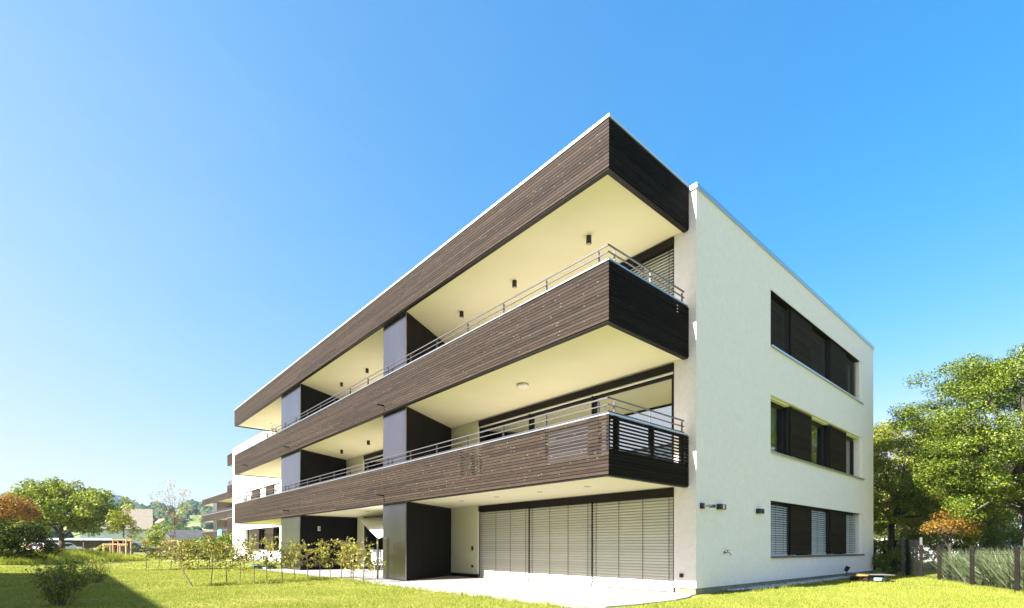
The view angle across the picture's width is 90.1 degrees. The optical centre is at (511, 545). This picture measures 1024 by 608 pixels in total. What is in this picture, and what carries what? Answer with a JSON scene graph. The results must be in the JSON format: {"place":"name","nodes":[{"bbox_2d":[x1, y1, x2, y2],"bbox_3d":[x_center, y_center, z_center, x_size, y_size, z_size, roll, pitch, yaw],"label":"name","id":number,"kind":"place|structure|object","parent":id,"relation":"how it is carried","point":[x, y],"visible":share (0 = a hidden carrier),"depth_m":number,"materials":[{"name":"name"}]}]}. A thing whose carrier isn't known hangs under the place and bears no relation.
{"place":"outdoors","nodes":[
{"label":"outdoors","id":0,"kind":"place"},
{"bbox_2d":[2,493,212,540],"bbox_3d":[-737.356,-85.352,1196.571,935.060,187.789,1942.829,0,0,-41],"label":"wooded hillside","id":1,"kind":"structure","parent":0,"point":[196,506],"depth_m":617.58,"materials":[{"name":"green plant"}]},
{"bbox_2d":[21,509,212,547],"bbox_3d":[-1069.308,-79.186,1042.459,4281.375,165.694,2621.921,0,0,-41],"label":"hills","id":2,"kind":"structure","parent":0,"point":[192,521],"depth_m":543.75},
{"bbox_2d":[149,500,161,505],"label":"hilltop tree","id":3,"kind":"object","parent":2,"relation":"on","point":[152,503],"visible":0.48,"depth_m":823.37,"materials":[{"name":"green plant"}]},
{"bbox_2d":[0,557,941,569],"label":"grass","id":4,"kind":"structure","parent":0,"point":[139,564],"depth_m":28.39,"materials":[{"name":"plant"}]},
{"bbox_2d":[262,568,696,607],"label":"terrace","id":5,"kind":"structure","parent":0,"point":[566,595],"depth_m":12.30,"materials":[{"name":"white concrete"}]},
{"bbox_2d":[250,564,279,568],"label":"mower garage","id":6,"kind":"structure","parent":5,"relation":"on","point":[256,566],"depth_m":23.68,"materials":[{"name":"black plastic"}]},
{"bbox_2d":[358,516,382,578],"bbox_3d":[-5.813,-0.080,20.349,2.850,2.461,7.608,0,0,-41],"label":"parasol","id":7,"kind":"object","parent":5,"relation":"on","point":[374,525],"visible":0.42,"depth_m":19.83,"materials":[{"name":"white fabric"}]},
{"bbox_2d":[370,550,382,575],"bbox_3d":[-4.846,0.632,18.586,0.504,0.932,0.586,0,0,0],"label":"garden chair","id":8,"kind":"object","parent":5,"relation":"on","point":[376,563],"visible":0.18,"depth_m":18.32,"materials":[{"name":"white paint"}]},
{"bbox_2d":[372,550,382,576],"bbox_3d":[-4.436,0.629,17.524,0.586,0.932,0.504,0,0,24],"label":"garden chair","id":9,"kind":"object","parent":5,"relation":"on","point":[374,555],"visible":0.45,"depth_m":17.57,"materials":[{"name":"white paint"}]},
{"bbox_2d":[0,554,1023,607],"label":"lawn","id":10,"kind":"structure","parent":0,"point":[877,570],"depth_m":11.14,"materials":[{"name":"green plant"}]},
{"bbox_2d":[0,493,45,526],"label":"maple tree","id":11,"kind":"object","parent":10,"relation":"on","point":[20,507],"visible":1,"depth_m":31.00,"materials":[{"name":"orange plant"}]},
{"bbox_2d":[0,518,65,560],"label":"evergreen shrub","id":12,"kind":"object","parent":10,"relation":"on","point":[29,532],"visible":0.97,"depth_m":28.32,"materials":[{"name":"green plant"}]},
{"bbox_2d":[27,543,55,549],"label":"parked car","id":13,"kind":"object","parent":10,"relation":"on","point":[39,546],"visible":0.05,"depth_m":58.05,"materials":[{"name":"white paint"}]},
{"bbox_2d":[22,554,102,605],"bbox_3d":[-8.122,0.654,9.196,1.036,1.020,1.003,0,0,25],"label":"flowering shrub","id":14,"kind":"object","parent":10,"relation":"on","point":[63,590],"visible":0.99,"depth_m":9.06,"materials":[{"name":"green plant"}]},
{"bbox_2d":[1,476,131,549],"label":"walnut tree","id":15,"kind":"object","parent":10,"relation":"on","point":[86,508],"visible":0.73,"depth_m":48.39,"materials":[{"name":"green plant"}]},
{"bbox_2d":[56,543,85,549],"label":"parked car","id":16,"kind":"object","parent":10,"relation":"on","point":[69,545],"visible":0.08,"depth_m":61.72,"materials":[{"name":"white paint"}]},
{"bbox_2d":[48,559,102,589],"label":"flowering shrub","id":17,"kind":"object","parent":10,"relation":"on","point":[83,578],"visible":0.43,"depth_m":12.36,"materials":[{"name":"green plant"}]},
{"bbox_2d":[0,548,166,567],"bbox_3d":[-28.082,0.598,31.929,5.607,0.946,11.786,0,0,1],"label":"meadow grass","id":18,"kind":"structure","parent":10,"relation":"on","point":[70,554],"depth_m":30.88,"materials":[{"name":"green plant"}]},
{"bbox_2d":[78,557,115,582],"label":"flowering shrub","id":19,"kind":"object","parent":10,"relation":"on","point":[101,575],"visible":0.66,"depth_m":14.98,"materials":[{"name":"green plant"}]},
{"bbox_2d":[91,544,114,552],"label":"green bush","id":20,"kind":"object","parent":10,"relation":"on","point":[100,548],"visible":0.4,"depth_m":45.62,"materials":[{"name":"green plant"}]},
{"bbox_2d":[102,543,127,553],"bbox_3d":[-27.960,0.539,35.998,1.160,1.350,0.960,0,0,-11],"label":"tree stake","id":21,"kind":"object","parent":10,"relation":"on","point":[110,544],"visible":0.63,"depth_m":35.69,"materials":[{"name":"beige wood"}]},
{"bbox_2d":[112,539,131,553],"bbox_3d":[-29.006,0.369,37.999,1.000,1.700,0.832,0,0,-11],"label":"tree stake","id":22,"kind":"object","parent":10,"relation":"on","point":[117,540],"visible":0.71,"depth_m":37.85,"materials":[{"name":"beige wood"}]},
{"bbox_2d":[105,496,142,553],"bbox_3d":[-28.840,-1.221,37.953,2.114,4.980,2.553,0,0,-24],"label":"young tree","id":23,"kind":"object","parent":10,"relation":"on","point":[118,522],"visible":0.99,"depth_m":37.83,"materials":[{"name":"green plant"}]},
{"bbox_2d":[114,543,161,555],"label":"parked car","id":24,"kind":"object","parent":10,"relation":"on","point":[134,550],"visible":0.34,"depth_m":59.21,"materials":[{"name":"black paint"}]},
{"bbox_2d":[126,536,156,568],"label":"young shrub","id":25,"kind":"object","parent":10,"relation":"on","point":[143,542],"visible":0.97,"depth_m":22.27,"materials":[{"name":"green plant"}]},
{"bbox_2d":[144,537,174,568],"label":"young shrub","id":26,"kind":"object","parent":10,"relation":"on","point":[160,548],"visible":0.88,"depth_m":22.75,"materials":[{"name":"green plant"}]},
{"bbox_2d":[163,540,183,564],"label":"young shrub","id":27,"kind":"object","parent":10,"relation":"on","point":[173,550],"visible":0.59,"depth_m":23.17,"materials":[{"name":"green plant"}]},
{"bbox_2d":[148,480,201,549],"bbox_3d":[-26.164,-1.945,39.954,3.641,6.451,3.434,0,0,-41],"label":"young tree","id":28,"kind":"object","parent":10,"relation":"on","point":[174,521],"visible":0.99,"depth_m":39.90,"materials":[{"name":"brown plant"}]},
{"bbox_2d":[154,545,197,586],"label":"young shrub","id":29,"kind":"object","parent":10,"relation":"on","point":[177,553],"visible":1,"depth_m":13.51,"materials":[{"name":"green plant"}]},
{"bbox_2d":[164,536,198,567],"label":"young shrub","id":30,"kind":"object","parent":10,"relation":"on","point":[184,542],"visible":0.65,"depth_m":23.34,"materials":[{"name":"green plant"}]},
{"bbox_2d":[168,536,198,551],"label":"green bush","id":31,"kind":"object","parent":10,"relation":"on","point":[188,542],"visible":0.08,"depth_m":60.95,"materials":[{"name":"green plant"}]},
{"bbox_2d":[175,537,196,568],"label":"young shrub","id":32,"kind":"object","parent":10,"relation":"on","point":[189,540],"visible":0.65,"depth_m":23.53,"materials":[{"name":"green plant"}]},
{"bbox_2d":[184,542,209,566],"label":"young shrub","id":33,"kind":"object","parent":10,"relation":"on","point":[197,548],"visible":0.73,"depth_m":23.74,"materials":[{"name":"green plant"}]},
{"bbox_2d":[190,537,225,552],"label":"green bush","id":34,"kind":"object","parent":10,"relation":"on","point":[214,539],"visible":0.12,"depth_m":52.85,"materials":[{"name":"green plant"}]},
{"bbox_2d":[197,544,221,563],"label":"young shrub","id":35,"kind":"object","parent":10,"relation":"on","point":[204,554],"visible":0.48,"depth_m":24.06,"materials":[{"name":"green plant"}]},
{"bbox_2d":[194,534,233,584],"bbox_3d":[-8.207,0.406,14.156,0.801,1.451,0.904,0,0,36],"label":"young shrub","id":36,"kind":"object","parent":10,"relation":"on","point":[214,544],"visible":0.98,"depth_m":14.01,"materials":[{"name":"green plant"}]},
{"bbox_2d":[198,532,231,556],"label":"green bush","id":37,"kind":"object","parent":10,"relation":"on","point":[227,538],"visible":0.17,"depth_m":47.29,"materials":[{"name":"green plant"}]},
{"bbox_2d":[202,492,232,540],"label":"apartment building","id":38,"kind":"structure","parent":10,"relation":"on","point":[222,505],"depth_m":82.60,"materials":[{"name":"concrete"}]},
{"bbox_2d":[207,539,227,567],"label":"young shrub","id":39,"kind":"object","parent":10,"relation":"on","point":[218,550],"visible":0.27,"depth_m":24.09,"materials":[{"name":"green plant"}]},
{"bbox_2d":[203,541,250,582],"bbox_3d":[-8.024,0.491,14.305,1.093,1.264,0.748,0,0,3],"label":"young shrub","id":40,"kind":"object","parent":10,"relation":"on","point":[232,560],"visible":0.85,"depth_m":14.30,"materials":[{"name":"green plant"}]},
{"bbox_2d":[222,541,244,568],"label":"young shrub","id":41,"kind":"object","parent":10,"relation":"on","point":[232,551],"visible":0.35,"depth_m":24.37,"materials":[{"name":"green plant"}]},
{"bbox_2d":[223,533,259,580],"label":"young shrub","id":42,"kind":"object","parent":10,"relation":"on","point":[237,549],"visible":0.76,"depth_m":15.14,"materials":[{"name":"green plant"}]},
{"bbox_2d":[239,542,255,566],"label":"young shrub","id":43,"kind":"object","parent":10,"relation":"on","point":[246,553],"visible":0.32,"depth_m":24.25,"materials":[{"name":"green plant"}]},
{"bbox_2d":[237,538,276,580],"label":"young shrub","id":44,"kind":"object","parent":10,"relation":"on","point":[254,553],"visible":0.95,"depth_m":15.16,"materials":[{"name":"green plant"}]},
{"bbox_2d":[255,536,287,580],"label":"young shrub","id":45,"kind":"object","parent":10,"relation":"on","point":[269,548],"visible":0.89,"depth_m":15.57,"materials":[{"name":"green plant"}]},
{"bbox_2d":[260,541,299,579],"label":"young shrub","id":46,"kind":"object","parent":10,"relation":"on","point":[285,553],"visible":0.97,"depth_m":15.58,"materials":[{"name":"green plant"}]},
{"bbox_2d":[278,541,309,579],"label":"young shrub","id":47,"kind":"object","parent":10,"relation":"on","point":[293,551],"visible":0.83,"depth_m":16.42,"materials":[{"name":"green plant"}]},
{"bbox_2d":[287,539,330,578],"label":"young shrub","id":48,"kind":"object","parent":10,"relation":"on","point":[309,550],"visible":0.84,"depth_m":16.82,"materials":[{"name":"green plant"}]},
{"bbox_2d":[303,538,333,576],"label":"young shrub","id":49,"kind":"object","parent":10,"relation":"on","point":[322,555],"visible":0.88,"depth_m":16.73,"materials":[{"name":"green plant"}]},
{"bbox_2d":[315,541,337,577],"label":"young shrub","id":50,"kind":"object","parent":10,"relation":"on","point":[328,556],"visible":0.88,"depth_m":16.81,"materials":[{"name":"green plant"}]},
{"bbox_2d":[333,537,358,577],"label":"young shrub","id":51,"kind":"object","parent":10,"relation":"on","point":[342,546],"visible":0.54,"depth_m":16.37,"materials":[{"name":"green plant"}]},
{"bbox_2d":[338,544,363,578],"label":"young shrub","id":52,"kind":"object","parent":10,"relation":"on","point":[347,565],"visible":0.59,"depth_m":15.95,"materials":[{"name":"green plant"}]},
{"bbox_2d":[330,536,377,579],"bbox_3d":[-4.846,0.424,15.474,1.293,1.430,0.885,0,0,18],"label":"young shrub","id":53,"kind":"object","parent":10,"relation":"on","point":[345,553],"visible":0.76,"depth_m":15.46,"materials":[{"name":"green plant"}]},
{"bbox_2d":[346,542,384,582],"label":"young shrub","id":54,"kind":"object","parent":10,"relation":"on","point":[365,556],"visible":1,"depth_m":14.90,"materials":[{"name":"green plant"}]},
{"bbox_2d":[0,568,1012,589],"bbox_3d":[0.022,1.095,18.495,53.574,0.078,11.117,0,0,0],"label":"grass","id":55,"kind":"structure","parent":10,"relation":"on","point":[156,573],"depth_m":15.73,"materials":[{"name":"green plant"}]},
{"bbox_2d":[137,567,1023,607],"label":"rank grass","id":56,"kind":"structure","parent":10,"relation":"on","point":[959,583],"depth_m":14.61,"materials":[{"name":"green plant"}]},
{"bbox_2d":[727,575,869,590],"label":"pebbles","id":57,"kind":"object","parent":10,"relation":"on","point":[780,584],"visible":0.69,"depth_m":14.09,"materials":[{"name":"grey gravel"}]},
{"bbox_2d":[846,573,894,580],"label":"mower garage","id":58,"kind":"structure","parent":10,"relation":"on","point":[865,577],"depth_m":15.83,"materials":[{"name":"black plastic"}]},
{"bbox_2d":[873,526,903,541],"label":"green bush","id":59,"kind":"object","parent":10,"relation":"on","point":[885,535],"visible":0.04,"depth_m":35.38,"materials":[{"name":"green plant"}]},
{"bbox_2d":[873,539,909,575],"bbox_3d":[16.690,0.517,22.990,0.142,1.460,8.011,0,0,25],"label":"metal fence","id":60,"kind":"object","parent":10,"relation":"on","point":[896,543],"visible":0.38,"depth_m":20.98,"materials":[{"name":"metal"}]},
{"bbox_2d":[873,538,911,568],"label":"green bush","id":61,"kind":"object","parent":10,"relation":"on","point":[880,545],"visible":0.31,"depth_m":22.78,"materials":[{"name":"green plant"}]},
{"bbox_2d":[872,547,918,573],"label":"green bush","id":62,"kind":"object","parent":10,"relation":"on","point":[884,562],"visible":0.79,"depth_m":20.25,"materials":[{"name":"green plant"}]},
{"bbox_2d":[873,506,923,557],"bbox_3d":[22.084,-0.571,30.938,4.496,3.848,4.267,0,0,24],"label":"green bush","id":63,"kind":"object","parent":10,"relation":"on","point":[899,537],"visible":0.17,"depth_m":29.69,"materials":[{"name":"green plant"}]},
{"bbox_2d":[902,537,922,575],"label":"garden gate","id":64,"kind":"structure","parent":10,"relation":"on","point":[903,558],"depth_m":18.47,"materials":[{"name":"grey metal"}]},
{"bbox_2d":[904,533,937,558],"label":"green bush","id":65,"kind":"object","parent":10,"relation":"on","point":[924,548],"visible":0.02,"depth_m":33.42,"materials":[{"name":"green plant"}]},
{"bbox_2d":[873,507,971,560],"bbox_3d":[30.574,-1.169,44.004,11.200,4.820,9.200,0,0,11],"label":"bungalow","id":66,"kind":"object","parent":10,"relation":"on","point":[910,535],"visible":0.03,"depth_m":39.80,"materials":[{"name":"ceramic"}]},
{"bbox_2d":[923,541,941,569],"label":"round bush","id":67,"kind":"object","parent":10,"relation":"on","point":[931,546],"visible":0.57,"depth_m":23.97,"materials":[{"name":"green plant"}]},
{"bbox_2d":[873,409,1021,568],"bbox_3d":[19.057,-2.607,24.975,8.130,7.829,9.309,0,0,-41],"label":"tree","id":68,"kind":"object","parent":10,"relation":"on","point":[885,442],"visible":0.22,"depth_m":23.88,"materials":[{"name":"green plant"}]},
{"bbox_2d":[873,430,1021,552],"bbox_3d":[25.413,-2.900,29.726,7.516,8.470,8.615,0,0,-19],"label":"tree","id":69,"kind":"object","parent":10,"relation":"on","point":[916,531],"visible":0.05,"depth_m":29.35,"materials":[{"name":"green plant"}]},
{"bbox_2d":[915,508,981,564],"bbox_3d":[16.454,-0.063,19.197,1.656,2.696,1.786,0,0,-20],"label":"orange tree","id":70,"kind":"object","parent":10,"relation":"on","point":[942,526],"visible":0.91,"depth_m":19.14,"materials":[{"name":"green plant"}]},
{"bbox_2d":[933,545,974,564],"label":"clipped hedge","id":71,"kind":"object","parent":10,"relation":"on","point":[958,547],"visible":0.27,"depth_m":23.00,"materials":[{"name":"green plant"}]},
{"bbox_2d":[887,344,1023,552],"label":"tree","id":72,"kind":"object","parent":10,"relation":"on","point":[959,438],"visible":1,"depth_m":18.99,"materials":[{"name":"green plant"}]},
{"bbox_2d":[917,548,1023,580],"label":"reed clump","id":73,"kind":"object","parent":10,"relation":"on","point":[951,575],"visible":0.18,"depth_m":16.68,"materials":[{"name":"green plant"}]},
{"bbox_2d":[919,545,1022,591],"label":"fence","id":74,"kind":"object","parent":10,"relation":"on","point":[979,559],"visible":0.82,"depth_m":13.46,"materials":[{"name":"metal"}]},
{"bbox_2d":[923,521,1021,553],"bbox_3d":[28.324,-0.793,31.193,5.007,4.315,5.186,0,0,-41],"label":"green bush","id":75,"kind":"object","parent":10,"relation":"on","point":[963,540],"visible":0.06,"depth_m":30.98,"materials":[{"name":"green plant"}]},
{"bbox_2d":[938,546,1021,584],"bbox_3d":[14.037,0.546,14.805,2.898,1.140,3.702,0,0,24],"label":"reed clump","id":76,"kind":"object","parent":10,"relation":"on","point":[961,573],"visible":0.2,"depth_m":14.88,"materials":[{"name":"green plant"}]},
{"bbox_2d":[944,512,1021,557],"bbox_3d":[21.624,-0.103,22.940,3.512,2.857,3.339,0,0,-41],"label":"green bush","id":77,"kind":"object","parent":10,"relation":"on","point":[994,543],"visible":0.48,"depth_m":22.58,"materials":[{"name":"green plant"}]},
{"bbox_2d":[954,548,1023,589],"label":"reed clump","id":78,"kind":"object","parent":10,"relation":"on","point":[999,577],"visible":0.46,"depth_m":13.39,"materials":[{"name":"green plant"}]},
{"bbox_2d":[965,502,1022,557],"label":"green bush","id":79,"kind":"object","parent":10,"relation":"on","point":[1017,542],"visible":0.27,"depth_m":25.34,"materials":[{"name":"green plant"}]},
{"bbox_2d":[989,552,1023,589],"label":"reed clump","id":80,"kind":"object","parent":10,"relation":"on","point":[1012,570],"visible":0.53,"depth_m":12.55,"materials":[{"name":"green plant"}]},
{"bbox_2d":[0,0,1023,545],"label":"sky","id":81,"kind":"structure","parent":0,"point":[195,195],"materials":[{"name":"blue"}]},
{"bbox_2d":[8,548,1021,557],"bbox_3d":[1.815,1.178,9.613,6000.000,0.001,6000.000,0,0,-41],"label":"ground","id":82,"kind":"structure","parent":0,"point":[228,553],"depth_m":82.10,"materials":[{"name":"green plant"}]},
{"bbox_2d":[24,538,134,552],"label":"carport","id":83,"kind":"object","parent":82,"relation":"on","point":[88,545],"visible":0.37,"depth_m":73.95,"materials":[{"name":"white paint"}]},
{"bbox_2d":[80,508,152,542],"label":"house","id":84,"kind":"structure","parent":82,"relation":"on","point":[144,519],"depth_m":96.63,"materials":[{"name":"white paint"}]},
{"bbox_2d":[135,523,173,548],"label":"leafy tree","id":85,"kind":"object","parent":82,"relation":"on","point":[158,534],"visible":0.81,"depth_m":69.43,"materials":[{"name":"green plant"}]},
{"bbox_2d":[162,520,189,529],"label":"leafy tree","id":86,"kind":"object","parent":82,"relation":"on","point":[178,527],"visible":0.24,"depth_m":94.35,"materials":[{"name":"green plant"}]},
{"bbox_2d":[154,529,204,552],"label":"shed","id":87,"kind":"structure","parent":82,"relation":"on","point":[186,534],"depth_m":86.68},
{"bbox_2d":[227,113,874,594],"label":"apartment building","id":88,"kind":"structure","parent":82,"relation":"on","point":[671,347],"depth_m":13.65,"materials":[{"name":"paint"}]},
{"bbox_2d":[247,483,279,499],"bbox_3d":[-17.760,-3.341,36.490,0.235,1.548,8.396,0,0,-41],"label":"window","id":89,"kind":"structure","parent":88,"relation":"in","point":[276,485],"depth_m":36.12,"materials":[{"name":"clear glass"}]},
{"bbox_2d":[248,527,279,550],"bbox_3d":[-17.799,-0.431,36.450,0.325,1.588,8.400,0,0,-41],"label":"window","id":90,"kind":"structure","parent":88,"relation":"in","point":[268,533],"depth_m":36.69,"materials":[{"name":"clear glass"}]},
{"bbox_2d":[363,515,382,569],"bbox_3d":[-5.040,-0.110,21.902,0.204,2.423,5.596,0,0,-41],"label":"sliding door","id":91,"kind":"structure","parent":88,"relation":"in","point":[370,536],"depth_m":23.65,"materials":[{"name":"glass"}]},
{"bbox_2d":[364,450,382,471],"bbox_3d":[-5.035,-2.931,21.912,0.204,2.561,5.596,0,0,-41],"label":"sliding door","id":92,"kind":"structure","parent":88,"relation":"in","point":[377,455],"depth_m":23.37,"materials":[{"name":"black glass"}]},
{"bbox_2d":[512,280,516,287],"bbox_3d":[0.068,-7.084,13.860,0.124,0.178,0.122,0,0,-41],"label":"ceiling lamp","id":93,"kind":"object","parent":88,"relation":"attached to","point":[514,283],"visible":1,"depth_m":13.82,"materials":[{"name":"black plastic"}]},
{"bbox_2d":[517,383,528,388],"bbox_3d":[0.292,-4.224,13.546,0.330,0.090,0.330,0,0,-41],"label":"ceiling lamp","id":94,"kind":"object","parent":88,"relation":"attached to","point":[522,385],"visible":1,"depth_m":13.44,"materials":[{"name":"grey plastic"}]},
{"bbox_2d":[478,363,673,473],"bbox_3d":[1.370,-2.944,14.647,0.204,2.561,7.366,0,0,-41],"label":"sliding door","id":95,"kind":"structure","parent":88,"relation":"in","point":[652,389],"depth_m":13.22,"materials":[{"name":"black glass"}]},
{"bbox_2d":[478,487,674,591],"bbox_3d":[1.366,-0.123,14.638,0.204,2.423,7.366,0,0,-41],"label":"sliding door","id":96,"kind":"structure","parent":88,"relation":"in","point":[623,539],"depth_m":13.87,"materials":[{"name":"grey metal"}]},
{"bbox_2d":[586,235,591,244],"bbox_3d":[1.785,-7.088,11.867,0.124,0.178,0.122,0,0,-41],"label":"ceiling lamp","id":97,"kind":"object","parent":88,"relation":"attached to","point":[588,239],"visible":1,"depth_m":11.82,"materials":[{"name":"black plastic"}]},
{"bbox_2d":[620,237,673,295],"bbox_3d":[1.375,-5.854,14.657,0.204,2.581,7.366,0,0,-41],"label":"sliding door","id":98,"kind":"structure","parent":88,"relation":"in","point":[659,258],"depth_m":12.21,"materials":[{"name":"grey metal"}]},
{"bbox_2d":[700,503,715,508],"bbox_3d":[4.437,-0.891,11.559,0.401,0.130,0.145,0,0,-19],"label":"wall floodlight","id":99,"kind":"object","parent":88,"relation":"attached to","point":[702,505],"depth_m":11.51,"materials":[{"name":"black plastic"}]},
{"bbox_2d":[717,504,725,509],"bbox_3d":[4.955,-0.905,12.081,0.280,0.138,0.116,0,0,-41],"label":"wall lamp","id":100,"kind":"object","parent":88,"relation":"attached to","point":[721,506],"visible":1,"depth_m":12.01,"materials":[{"name":"black plastic"}]},
{"bbox_2d":[756,508,763,513],"bbox_3d":[6.560,-0.897,13.496,0.280,0.138,0.116,0,0,-41],"label":"wall lamp","id":101,"kind":"object","parent":88,"relation":"attached to","point":[759,511],"visible":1,"depth_m":13.42,"materials":[{"name":"black plastic"}]},
{"bbox_2d":[771,501,864,557],"bbox_3d":[10.272,-0.425,17.019,8.628,1.594,0.360,0,0,-41],"label":"window","id":102,"kind":"structure","parent":88,"relation":"in","point":[808,531],"depth_m":16.47,"materials":[{"name":"grey metal"}]},
{"bbox_2d":[771,395,864,479],"bbox_3d":[10.277,-3.340,17.029,8.628,1.624,0.360,0,0,-41],"label":"window","id":103,"kind":"structure","parent":88,"relation":"in","point":[798,434],"depth_m":16.40,"materials":[{"name":"metal"}]},
{"bbox_2d":[771,290,864,404],"bbox_3d":[10.282,-6.255,17.038,8.628,1.594,0.360,0,0,-41],"label":"window","id":104,"kind":"structure","parent":88,"relation":"in","point":[793,335],"depth_m":16.35,"materials":[{"name":"metal"}]}
]}

